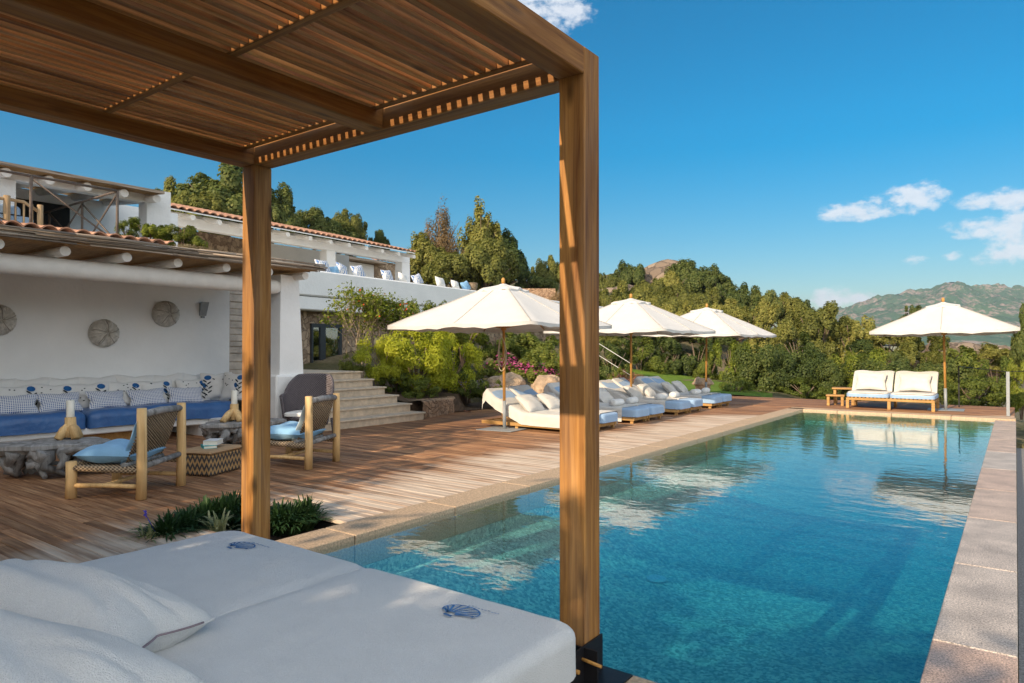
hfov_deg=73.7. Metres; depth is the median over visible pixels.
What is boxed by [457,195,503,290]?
tree
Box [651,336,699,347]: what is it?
tree
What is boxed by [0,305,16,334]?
wall basket
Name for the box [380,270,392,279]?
cushion
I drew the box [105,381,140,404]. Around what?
cushion
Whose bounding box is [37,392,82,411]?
cushion
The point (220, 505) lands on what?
grass tuft
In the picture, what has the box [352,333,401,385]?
shrub
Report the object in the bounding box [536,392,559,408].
pillow
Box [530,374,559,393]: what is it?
boulder
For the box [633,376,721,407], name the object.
sun lounger
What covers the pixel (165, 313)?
wall basket
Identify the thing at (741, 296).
tree
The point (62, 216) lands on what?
doorway
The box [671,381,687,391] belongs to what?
pillow
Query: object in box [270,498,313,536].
grass tuft
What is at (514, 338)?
shrub
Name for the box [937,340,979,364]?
shrub
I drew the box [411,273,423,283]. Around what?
cushion
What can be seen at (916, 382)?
cushion
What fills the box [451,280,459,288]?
cushion
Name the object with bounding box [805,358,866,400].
shrub
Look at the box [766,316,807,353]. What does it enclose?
shrub
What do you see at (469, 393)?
lavender
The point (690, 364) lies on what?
shrub
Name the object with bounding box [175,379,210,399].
cushion
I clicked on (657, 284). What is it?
tree
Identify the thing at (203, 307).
wall lamp
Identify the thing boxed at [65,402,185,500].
cane chair
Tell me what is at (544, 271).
tree
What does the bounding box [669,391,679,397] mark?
rolled towel
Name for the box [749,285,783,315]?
tree
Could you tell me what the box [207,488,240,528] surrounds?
grass tuft
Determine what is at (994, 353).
shrub
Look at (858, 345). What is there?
shrub
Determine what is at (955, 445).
pool water
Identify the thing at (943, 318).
parasol
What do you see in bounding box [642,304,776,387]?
parasol
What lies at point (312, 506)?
grass tuft
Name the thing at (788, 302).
tree
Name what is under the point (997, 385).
shrub
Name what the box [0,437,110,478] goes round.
root table
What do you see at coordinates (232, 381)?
cushion
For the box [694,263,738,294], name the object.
tree
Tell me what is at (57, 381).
back cushion
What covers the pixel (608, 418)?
sun lounger
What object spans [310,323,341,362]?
glass door
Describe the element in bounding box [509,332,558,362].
shrub
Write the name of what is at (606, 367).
shrub
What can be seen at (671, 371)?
shrub
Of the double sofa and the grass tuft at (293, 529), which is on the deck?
the double sofa
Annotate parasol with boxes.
[387,278,611,431]
[543,294,715,396]
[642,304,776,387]
[869,298,1019,411]
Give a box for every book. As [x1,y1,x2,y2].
[201,444,216,448]
[203,438,223,444]
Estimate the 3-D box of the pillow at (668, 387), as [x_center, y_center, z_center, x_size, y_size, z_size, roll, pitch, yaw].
[3.927,1.158,17.058,0.420,0.208,0.500,43,16,19]
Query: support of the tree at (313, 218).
on the ground at (329, 363)
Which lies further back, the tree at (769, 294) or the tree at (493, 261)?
the tree at (769, 294)
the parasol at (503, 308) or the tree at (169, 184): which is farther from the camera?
the tree at (169, 184)
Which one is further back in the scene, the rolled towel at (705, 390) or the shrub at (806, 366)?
the shrub at (806, 366)
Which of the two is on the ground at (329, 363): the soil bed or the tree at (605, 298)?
the tree at (605, 298)
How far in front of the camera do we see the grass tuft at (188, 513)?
5.37 m
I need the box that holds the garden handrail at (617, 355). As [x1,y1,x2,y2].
[600,344,629,374]
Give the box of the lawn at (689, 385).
[540,350,771,397]
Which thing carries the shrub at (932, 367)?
on the ground at (329, 363)
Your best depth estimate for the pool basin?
6.53 m
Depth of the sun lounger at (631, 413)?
13.05 m
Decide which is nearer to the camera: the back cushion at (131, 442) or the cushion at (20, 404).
the back cushion at (131, 442)
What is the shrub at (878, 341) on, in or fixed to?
on the ground at (329, 363)
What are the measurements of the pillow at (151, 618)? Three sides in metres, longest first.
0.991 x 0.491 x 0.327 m
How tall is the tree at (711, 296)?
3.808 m
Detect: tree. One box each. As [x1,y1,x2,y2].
[155,175,200,228]
[171,189,231,235]
[173,163,275,236]
[241,182,305,243]
[293,205,341,249]
[301,222,363,256]
[332,208,367,254]
[368,229,389,260]
[406,230,447,285]
[420,196,462,286]
[420,251,481,288]
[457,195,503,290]
[459,237,520,288]
[489,228,529,284]
[514,269,559,290]
[530,255,559,291]
[599,272,620,289]
[599,287,628,306]
[608,259,648,284]
[613,336,656,347]
[616,280,656,300]
[633,277,666,295]
[644,295,676,313]
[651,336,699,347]
[657,282,690,307]
[658,270,689,293]
[663,300,695,315]
[664,258,706,292]
[677,337,735,347]
[684,286,724,308]
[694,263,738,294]
[694,298,737,345]
[719,281,762,341]
[721,303,759,341]
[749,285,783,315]
[768,292,801,327]
[776,297,815,344]
[785,302,835,336]
[823,317,862,351]
[1009,302,1023,365]
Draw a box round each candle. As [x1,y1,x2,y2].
[66,399,74,417]
[231,390,236,403]
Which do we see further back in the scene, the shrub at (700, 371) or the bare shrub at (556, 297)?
the bare shrub at (556, 297)
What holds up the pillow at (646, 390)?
on the sun lounger at (697, 403)
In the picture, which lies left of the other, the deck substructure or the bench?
the bench
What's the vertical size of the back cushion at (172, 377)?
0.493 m
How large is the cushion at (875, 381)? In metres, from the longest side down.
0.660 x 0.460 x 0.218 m
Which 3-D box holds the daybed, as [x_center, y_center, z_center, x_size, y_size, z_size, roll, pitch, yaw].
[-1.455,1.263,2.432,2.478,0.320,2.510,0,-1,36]
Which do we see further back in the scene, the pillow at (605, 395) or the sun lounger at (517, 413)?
the pillow at (605, 395)
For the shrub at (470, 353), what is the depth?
16.40 m
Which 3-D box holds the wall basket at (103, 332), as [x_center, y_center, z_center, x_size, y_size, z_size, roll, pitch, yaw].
[-6.327,-0.130,10.627,0.205,0.443,0.442,0,-1,36]
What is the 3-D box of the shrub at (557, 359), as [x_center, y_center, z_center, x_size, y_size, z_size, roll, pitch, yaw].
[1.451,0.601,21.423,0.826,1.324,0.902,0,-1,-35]
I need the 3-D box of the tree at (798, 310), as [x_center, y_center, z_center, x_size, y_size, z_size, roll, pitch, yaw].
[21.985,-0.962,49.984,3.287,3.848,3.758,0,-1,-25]
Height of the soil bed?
0.040 m
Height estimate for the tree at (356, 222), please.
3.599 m
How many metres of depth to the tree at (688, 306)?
44.73 m
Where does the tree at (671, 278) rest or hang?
on the ground at (329, 363)
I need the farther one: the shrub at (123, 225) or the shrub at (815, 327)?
the shrub at (815, 327)
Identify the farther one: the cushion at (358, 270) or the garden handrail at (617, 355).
the garden handrail at (617, 355)
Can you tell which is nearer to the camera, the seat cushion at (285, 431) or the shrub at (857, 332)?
the seat cushion at (285, 431)
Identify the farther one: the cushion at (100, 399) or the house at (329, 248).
the house at (329, 248)
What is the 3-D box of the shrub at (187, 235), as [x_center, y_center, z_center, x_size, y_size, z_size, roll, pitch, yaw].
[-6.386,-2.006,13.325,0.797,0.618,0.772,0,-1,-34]
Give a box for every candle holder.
[54,417,83,439]
[220,404,241,422]
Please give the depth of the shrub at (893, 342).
58.07 m
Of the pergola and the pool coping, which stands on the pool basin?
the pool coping
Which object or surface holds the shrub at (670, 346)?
on the ground at (329, 363)
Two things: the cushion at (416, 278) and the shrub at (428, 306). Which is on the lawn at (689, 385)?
the shrub at (428, 306)
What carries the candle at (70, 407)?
on the candle holder at (70, 428)
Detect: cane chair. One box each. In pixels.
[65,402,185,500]
[270,393,339,469]
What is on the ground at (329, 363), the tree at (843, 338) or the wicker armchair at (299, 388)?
the tree at (843, 338)
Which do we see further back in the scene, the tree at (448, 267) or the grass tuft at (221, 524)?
the tree at (448, 267)
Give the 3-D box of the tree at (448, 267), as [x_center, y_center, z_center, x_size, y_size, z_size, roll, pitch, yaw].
[-3.335,-3.543,37.903,3.571,3.159,3.123,0,-1,-18]
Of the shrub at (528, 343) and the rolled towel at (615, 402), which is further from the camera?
the shrub at (528, 343)
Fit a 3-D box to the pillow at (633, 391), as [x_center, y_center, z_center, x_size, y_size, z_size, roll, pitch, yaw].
[2.737,1.144,15.450,0.420,0.204,0.500,43,19,22]
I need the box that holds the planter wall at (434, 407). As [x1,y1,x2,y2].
[416,396,454,418]
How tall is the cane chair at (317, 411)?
0.850 m
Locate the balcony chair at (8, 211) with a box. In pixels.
[0,195,42,224]
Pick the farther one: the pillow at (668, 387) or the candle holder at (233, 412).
the pillow at (668, 387)
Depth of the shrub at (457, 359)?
21.88 m
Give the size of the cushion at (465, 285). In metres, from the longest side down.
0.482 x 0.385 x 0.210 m
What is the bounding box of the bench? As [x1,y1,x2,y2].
[0,399,221,442]
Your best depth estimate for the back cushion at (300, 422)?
8.08 m
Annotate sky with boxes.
[0,0,1023,355]
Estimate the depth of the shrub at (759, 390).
23.50 m
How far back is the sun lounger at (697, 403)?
15.46 m
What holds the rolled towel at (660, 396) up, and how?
on the sun lounger at (616, 391)
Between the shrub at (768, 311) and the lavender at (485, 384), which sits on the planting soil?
the lavender at (485, 384)
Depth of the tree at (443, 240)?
41.79 m
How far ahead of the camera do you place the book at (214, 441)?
7.71 m
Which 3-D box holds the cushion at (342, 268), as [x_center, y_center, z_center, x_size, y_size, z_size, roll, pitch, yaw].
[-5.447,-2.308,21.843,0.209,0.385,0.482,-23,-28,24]
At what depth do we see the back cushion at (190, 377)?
11.57 m
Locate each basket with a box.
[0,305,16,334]
[88,319,118,346]
[152,301,179,326]
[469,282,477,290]
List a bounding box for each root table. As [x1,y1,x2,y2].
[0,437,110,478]
[199,418,286,443]
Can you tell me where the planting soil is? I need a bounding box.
[373,380,492,411]
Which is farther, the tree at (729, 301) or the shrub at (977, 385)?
the tree at (729, 301)
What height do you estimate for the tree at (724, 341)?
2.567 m
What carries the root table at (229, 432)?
on the deck
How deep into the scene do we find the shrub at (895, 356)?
23.37 m
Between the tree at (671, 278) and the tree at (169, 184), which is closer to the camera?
the tree at (169, 184)
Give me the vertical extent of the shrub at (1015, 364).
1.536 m
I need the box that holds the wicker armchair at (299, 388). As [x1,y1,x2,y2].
[279,373,333,433]
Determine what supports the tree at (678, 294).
on the ground at (329, 363)
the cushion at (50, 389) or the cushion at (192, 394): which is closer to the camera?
the cushion at (50, 389)
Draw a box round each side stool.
[826,394,844,405]
[832,387,853,404]
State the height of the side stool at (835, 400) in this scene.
0.428 m
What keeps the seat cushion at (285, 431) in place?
on the cane chair at (317, 411)
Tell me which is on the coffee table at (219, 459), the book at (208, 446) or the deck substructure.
the book at (208, 446)
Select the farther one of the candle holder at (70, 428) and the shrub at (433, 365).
the shrub at (433, 365)
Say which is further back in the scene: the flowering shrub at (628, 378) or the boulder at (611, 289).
the boulder at (611, 289)
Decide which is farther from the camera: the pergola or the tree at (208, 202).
the tree at (208, 202)
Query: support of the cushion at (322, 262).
on the terrace parapet
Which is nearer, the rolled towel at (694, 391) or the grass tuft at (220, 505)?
the grass tuft at (220, 505)
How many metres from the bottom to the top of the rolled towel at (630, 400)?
0.133 m
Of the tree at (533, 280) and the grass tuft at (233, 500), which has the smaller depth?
the grass tuft at (233, 500)
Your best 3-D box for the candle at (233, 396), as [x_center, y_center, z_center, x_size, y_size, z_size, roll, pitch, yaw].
[-3.952,0.787,9.714,0.084,0.205,0.083,0,-1,36]
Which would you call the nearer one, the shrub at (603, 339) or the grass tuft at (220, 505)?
the grass tuft at (220, 505)
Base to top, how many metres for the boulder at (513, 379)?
0.905 m
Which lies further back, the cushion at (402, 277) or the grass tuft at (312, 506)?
the cushion at (402, 277)
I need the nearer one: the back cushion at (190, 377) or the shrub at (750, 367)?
the back cushion at (190, 377)
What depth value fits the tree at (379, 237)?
43.84 m
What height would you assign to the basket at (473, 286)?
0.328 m
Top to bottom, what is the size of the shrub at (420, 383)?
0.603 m
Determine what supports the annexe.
on the ground at (329, 363)
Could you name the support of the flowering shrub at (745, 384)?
on the lawn at (689, 385)
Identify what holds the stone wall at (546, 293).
on the ground at (329, 363)
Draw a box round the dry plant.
[174,243,217,250]
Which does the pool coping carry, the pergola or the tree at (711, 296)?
the pergola
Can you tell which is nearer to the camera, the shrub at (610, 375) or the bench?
the bench
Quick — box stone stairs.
[233,369,425,430]
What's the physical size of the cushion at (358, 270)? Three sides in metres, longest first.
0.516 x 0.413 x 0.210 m
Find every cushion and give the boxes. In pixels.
[0,377,50,386]
[0,378,16,386]
[0,383,37,406]
[0,394,38,413]
[32,384,75,409]
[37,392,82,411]
[40,377,80,385]
[73,439,165,463]
[75,381,108,407]
[78,375,116,384]
[85,390,126,408]
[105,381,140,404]
[115,375,153,382]
[120,414,164,464]
[126,388,166,405]
[138,379,171,401]
[153,373,183,387]
[167,387,203,401]
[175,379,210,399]
[183,373,210,380]
[200,372,231,398]
[220,372,241,399]
[270,421,326,439]
[292,405,304,440]
[314,259,329,271]
[329,266,338,272]
[336,262,347,273]
[350,265,365,275]
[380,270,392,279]
[398,272,406,281]
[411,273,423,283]
[435,276,444,286]
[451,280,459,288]
[460,281,470,289]
[855,372,886,389]
[898,373,931,391]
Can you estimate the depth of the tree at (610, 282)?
61.17 m
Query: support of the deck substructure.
on the ground at (329, 363)
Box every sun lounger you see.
[482,387,559,429]
[506,385,617,429]
[543,382,648,423]
[599,379,690,414]
[599,400,663,420]
[612,378,702,412]
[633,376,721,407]
[649,376,731,406]
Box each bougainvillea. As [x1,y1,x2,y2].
[474,351,518,378]
[510,350,559,383]
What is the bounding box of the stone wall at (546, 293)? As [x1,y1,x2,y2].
[522,288,555,299]
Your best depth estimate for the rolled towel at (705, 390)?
17.05 m
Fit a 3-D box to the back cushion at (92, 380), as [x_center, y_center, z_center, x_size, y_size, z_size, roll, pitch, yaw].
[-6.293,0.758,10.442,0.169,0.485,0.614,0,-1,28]
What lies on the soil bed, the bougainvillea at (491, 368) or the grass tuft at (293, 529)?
the grass tuft at (293, 529)
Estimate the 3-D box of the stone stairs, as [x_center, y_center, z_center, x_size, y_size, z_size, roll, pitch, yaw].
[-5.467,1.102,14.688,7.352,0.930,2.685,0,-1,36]
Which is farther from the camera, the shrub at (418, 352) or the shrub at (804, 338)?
the shrub at (804, 338)
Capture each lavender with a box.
[442,371,489,402]
[477,379,501,396]
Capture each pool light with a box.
[646,575,665,582]
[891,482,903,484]
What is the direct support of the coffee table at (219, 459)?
on the deck
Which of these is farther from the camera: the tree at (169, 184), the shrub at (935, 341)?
the tree at (169, 184)
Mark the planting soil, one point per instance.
(460, 403)
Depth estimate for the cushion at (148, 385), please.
10.97 m
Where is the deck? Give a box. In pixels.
[0,396,1014,563]
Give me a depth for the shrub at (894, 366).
22.13 m
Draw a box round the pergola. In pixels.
[0,0,632,682]
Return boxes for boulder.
[487,372,525,387]
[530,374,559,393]
[602,284,633,292]
[644,259,680,284]
[692,377,713,389]
[910,342,957,370]
[936,342,1010,378]
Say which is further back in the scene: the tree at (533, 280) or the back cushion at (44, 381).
the tree at (533, 280)
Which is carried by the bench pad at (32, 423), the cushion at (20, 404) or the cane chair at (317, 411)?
the cushion at (20, 404)
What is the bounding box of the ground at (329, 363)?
[303,273,1023,682]
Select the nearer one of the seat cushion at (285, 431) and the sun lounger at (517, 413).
the seat cushion at (285, 431)
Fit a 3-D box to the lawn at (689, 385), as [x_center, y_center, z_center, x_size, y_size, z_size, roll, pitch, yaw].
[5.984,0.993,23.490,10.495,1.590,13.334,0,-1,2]
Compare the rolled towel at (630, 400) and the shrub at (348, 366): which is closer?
the rolled towel at (630, 400)
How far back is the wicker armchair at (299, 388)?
10.95 m
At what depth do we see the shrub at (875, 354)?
23.19 m
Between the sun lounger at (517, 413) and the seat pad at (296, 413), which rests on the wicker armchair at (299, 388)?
the seat pad at (296, 413)
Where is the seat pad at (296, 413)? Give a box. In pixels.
[284,410,301,416]
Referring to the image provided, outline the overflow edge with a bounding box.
[920,420,1017,682]
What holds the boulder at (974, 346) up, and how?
on the ground at (329, 363)
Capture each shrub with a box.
[114,220,139,236]
[128,217,168,244]
[162,223,208,251]
[318,280,395,377]
[338,353,366,371]
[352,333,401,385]
[362,287,423,366]
[377,370,412,392]
[380,330,427,358]
[389,313,457,392]
[401,375,440,398]
[409,298,447,345]
[416,343,467,369]
[426,332,484,394]
[447,332,487,366]
[478,332,517,362]
[500,333,525,371]
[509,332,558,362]
[542,345,559,377]
[550,289,559,300]
[599,336,620,346]
[599,340,633,382]
[606,366,623,379]
[612,369,643,383]
[622,336,667,373]
[646,353,677,374]
[651,337,684,374]
[671,337,721,375]
[692,354,722,379]
[708,339,752,380]
[719,376,755,392]
[722,342,799,391]
[730,296,780,354]
[735,385,771,392]
[762,345,824,398]
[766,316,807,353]
[773,331,827,365]
[774,377,832,399]
[793,300,851,362]
[796,352,839,392]
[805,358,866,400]
[827,314,875,365]
[828,347,888,392]
[841,339,879,366]
[846,355,939,391]
[860,327,918,364]
[886,350,911,366]
[888,315,903,346]
[894,340,941,371]
[896,336,950,363]
[903,305,921,316]
[917,358,980,405]
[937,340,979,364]
[939,347,1004,405]
[946,376,1004,406]
[966,341,1008,375]
[967,355,1020,406]
[992,348,1019,383]
[1004,358,1023,419]
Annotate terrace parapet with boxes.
[299,271,601,363]
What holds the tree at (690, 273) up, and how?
on the ground at (329, 363)
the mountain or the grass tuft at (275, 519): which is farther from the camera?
the mountain
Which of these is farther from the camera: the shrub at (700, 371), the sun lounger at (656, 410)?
the shrub at (700, 371)
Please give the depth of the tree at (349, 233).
40.59 m
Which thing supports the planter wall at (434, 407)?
on the deck
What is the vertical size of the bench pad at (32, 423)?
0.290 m
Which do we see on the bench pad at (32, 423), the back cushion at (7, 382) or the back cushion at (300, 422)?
the back cushion at (7, 382)
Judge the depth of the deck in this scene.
7.52 m
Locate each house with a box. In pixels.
[0,161,177,248]
[0,220,327,439]
[171,203,415,281]
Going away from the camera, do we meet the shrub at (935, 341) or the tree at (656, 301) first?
the shrub at (935, 341)
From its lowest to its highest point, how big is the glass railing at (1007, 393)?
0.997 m
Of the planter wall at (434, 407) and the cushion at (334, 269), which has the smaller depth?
the planter wall at (434, 407)
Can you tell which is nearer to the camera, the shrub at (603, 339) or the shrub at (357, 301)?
the shrub at (357, 301)
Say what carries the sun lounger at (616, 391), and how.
on the deck
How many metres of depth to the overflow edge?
4.04 m
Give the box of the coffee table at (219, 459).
[186,444,241,475]
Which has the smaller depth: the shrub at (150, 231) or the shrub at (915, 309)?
the shrub at (150, 231)
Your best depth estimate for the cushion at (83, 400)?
10.10 m
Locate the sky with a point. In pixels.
(847, 152)
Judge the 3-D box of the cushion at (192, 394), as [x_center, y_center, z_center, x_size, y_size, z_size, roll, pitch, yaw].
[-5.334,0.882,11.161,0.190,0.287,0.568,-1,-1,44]
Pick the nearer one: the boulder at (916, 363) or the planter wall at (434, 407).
the planter wall at (434, 407)
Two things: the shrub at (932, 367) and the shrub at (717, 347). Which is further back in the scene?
the shrub at (717, 347)
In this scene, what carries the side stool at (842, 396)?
on the deck
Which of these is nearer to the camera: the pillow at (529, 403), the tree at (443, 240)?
the pillow at (529, 403)
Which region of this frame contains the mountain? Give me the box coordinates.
[772,281,1023,345]
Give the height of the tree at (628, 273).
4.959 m
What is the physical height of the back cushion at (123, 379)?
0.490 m
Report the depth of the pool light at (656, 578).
6.40 m
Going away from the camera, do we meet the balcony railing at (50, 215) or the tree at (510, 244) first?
the balcony railing at (50, 215)
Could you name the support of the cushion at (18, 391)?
on the bench pad at (32, 423)
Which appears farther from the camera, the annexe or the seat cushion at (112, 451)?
the annexe
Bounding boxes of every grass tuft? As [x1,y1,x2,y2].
[115,519,171,542]
[120,509,205,542]
[155,505,217,532]
[182,495,240,529]
[195,507,240,531]
[202,494,240,521]
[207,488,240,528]
[225,502,279,521]
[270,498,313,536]
[270,498,328,535]
[288,493,335,530]
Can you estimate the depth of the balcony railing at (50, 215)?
12.79 m
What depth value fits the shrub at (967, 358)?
21.30 m
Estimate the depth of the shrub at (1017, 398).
18.93 m
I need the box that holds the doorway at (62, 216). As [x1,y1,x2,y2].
[16,198,69,227]
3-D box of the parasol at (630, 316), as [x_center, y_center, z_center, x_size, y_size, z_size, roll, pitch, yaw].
[2.689,0.243,15.412,2.850,2.657,2.850,-1,-1,37]
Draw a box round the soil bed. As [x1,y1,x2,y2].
[225,527,318,540]
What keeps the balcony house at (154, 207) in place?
on the ground at (329, 363)
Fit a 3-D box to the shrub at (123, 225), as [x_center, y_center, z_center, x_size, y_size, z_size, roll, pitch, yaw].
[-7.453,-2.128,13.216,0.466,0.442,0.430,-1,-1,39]
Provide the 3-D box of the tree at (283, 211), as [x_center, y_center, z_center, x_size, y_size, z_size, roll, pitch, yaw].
[-12.966,-6.682,37.041,3.114,4.039,2.868,0,-1,13]
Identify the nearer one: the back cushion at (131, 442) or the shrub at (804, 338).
the back cushion at (131, 442)
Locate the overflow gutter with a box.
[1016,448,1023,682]
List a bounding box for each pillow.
[0,559,215,652]
[0,609,205,682]
[515,394,544,411]
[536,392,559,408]
[599,388,613,402]
[623,385,642,397]
[637,384,655,396]
[661,382,676,392]
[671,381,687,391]
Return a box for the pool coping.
[276,407,1015,682]
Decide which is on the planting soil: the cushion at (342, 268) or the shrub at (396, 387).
the shrub at (396, 387)
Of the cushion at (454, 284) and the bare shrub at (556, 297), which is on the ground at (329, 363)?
the bare shrub at (556, 297)
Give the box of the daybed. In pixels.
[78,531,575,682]
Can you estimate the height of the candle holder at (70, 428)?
0.273 m
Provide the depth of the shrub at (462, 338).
21.49 m
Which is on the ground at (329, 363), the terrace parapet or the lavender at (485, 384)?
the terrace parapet
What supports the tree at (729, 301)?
on the ground at (329, 363)
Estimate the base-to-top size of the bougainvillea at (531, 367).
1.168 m
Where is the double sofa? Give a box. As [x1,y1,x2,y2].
[846,370,938,411]
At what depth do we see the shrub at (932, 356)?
23.90 m
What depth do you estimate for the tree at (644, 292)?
51.41 m
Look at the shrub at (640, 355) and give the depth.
29.69 m
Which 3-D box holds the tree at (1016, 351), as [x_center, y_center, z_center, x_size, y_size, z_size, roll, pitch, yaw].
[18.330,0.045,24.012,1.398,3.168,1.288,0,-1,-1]
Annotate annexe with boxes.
[349,256,414,282]
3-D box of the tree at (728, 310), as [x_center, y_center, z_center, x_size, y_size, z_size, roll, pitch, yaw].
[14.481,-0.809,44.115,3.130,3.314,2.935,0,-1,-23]
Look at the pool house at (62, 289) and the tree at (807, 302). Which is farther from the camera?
the tree at (807, 302)
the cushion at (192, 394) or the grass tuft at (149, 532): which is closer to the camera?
the grass tuft at (149, 532)
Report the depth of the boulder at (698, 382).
21.19 m
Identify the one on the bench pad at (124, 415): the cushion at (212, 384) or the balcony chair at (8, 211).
the cushion at (212, 384)
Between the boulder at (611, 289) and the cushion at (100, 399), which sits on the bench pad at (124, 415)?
the cushion at (100, 399)
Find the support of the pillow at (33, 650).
on the daybed
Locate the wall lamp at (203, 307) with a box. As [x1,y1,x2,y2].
[199,302,208,317]
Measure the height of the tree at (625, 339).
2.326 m
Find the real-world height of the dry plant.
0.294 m
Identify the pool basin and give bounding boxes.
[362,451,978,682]
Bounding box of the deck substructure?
[314,520,337,528]
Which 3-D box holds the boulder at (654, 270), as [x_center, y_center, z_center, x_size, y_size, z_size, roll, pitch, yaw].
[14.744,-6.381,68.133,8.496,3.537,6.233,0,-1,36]
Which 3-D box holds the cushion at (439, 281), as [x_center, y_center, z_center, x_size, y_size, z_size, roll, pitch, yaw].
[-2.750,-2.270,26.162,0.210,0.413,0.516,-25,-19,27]
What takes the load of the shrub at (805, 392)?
on the ground at (329, 363)
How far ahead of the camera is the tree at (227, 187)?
34.48 m
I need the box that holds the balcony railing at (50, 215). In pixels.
[0,169,118,233]
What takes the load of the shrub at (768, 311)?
on the ground at (329, 363)
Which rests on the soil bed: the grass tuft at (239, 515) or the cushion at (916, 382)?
the grass tuft at (239, 515)
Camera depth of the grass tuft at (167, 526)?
5.17 m
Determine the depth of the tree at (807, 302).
59.98 m
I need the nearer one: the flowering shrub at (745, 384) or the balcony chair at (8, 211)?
the balcony chair at (8, 211)
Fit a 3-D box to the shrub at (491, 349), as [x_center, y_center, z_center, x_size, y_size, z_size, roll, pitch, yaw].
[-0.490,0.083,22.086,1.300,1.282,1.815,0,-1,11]
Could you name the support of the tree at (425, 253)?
on the ground at (329, 363)
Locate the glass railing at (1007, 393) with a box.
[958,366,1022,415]
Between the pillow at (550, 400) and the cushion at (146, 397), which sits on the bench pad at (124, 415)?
the cushion at (146, 397)
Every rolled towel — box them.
[609,399,624,405]
[626,397,638,403]
[654,393,667,399]
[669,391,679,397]
[689,389,700,394]
[701,388,709,392]
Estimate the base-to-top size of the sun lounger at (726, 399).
0.686 m
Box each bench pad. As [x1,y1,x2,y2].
[0,410,85,435]
[80,400,230,428]
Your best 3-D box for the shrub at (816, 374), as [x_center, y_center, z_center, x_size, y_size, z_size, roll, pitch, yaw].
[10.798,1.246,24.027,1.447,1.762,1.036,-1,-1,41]
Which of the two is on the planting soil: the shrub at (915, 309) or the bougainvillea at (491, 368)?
the bougainvillea at (491, 368)
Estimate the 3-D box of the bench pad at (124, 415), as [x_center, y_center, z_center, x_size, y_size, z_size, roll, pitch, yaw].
[-5.612,1.106,10.779,0.890,0.292,2.290,0,-1,36]
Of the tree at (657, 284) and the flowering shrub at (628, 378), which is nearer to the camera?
the flowering shrub at (628, 378)
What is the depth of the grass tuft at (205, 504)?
5.58 m
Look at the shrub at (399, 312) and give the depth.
16.98 m
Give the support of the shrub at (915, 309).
on the ground at (329, 363)

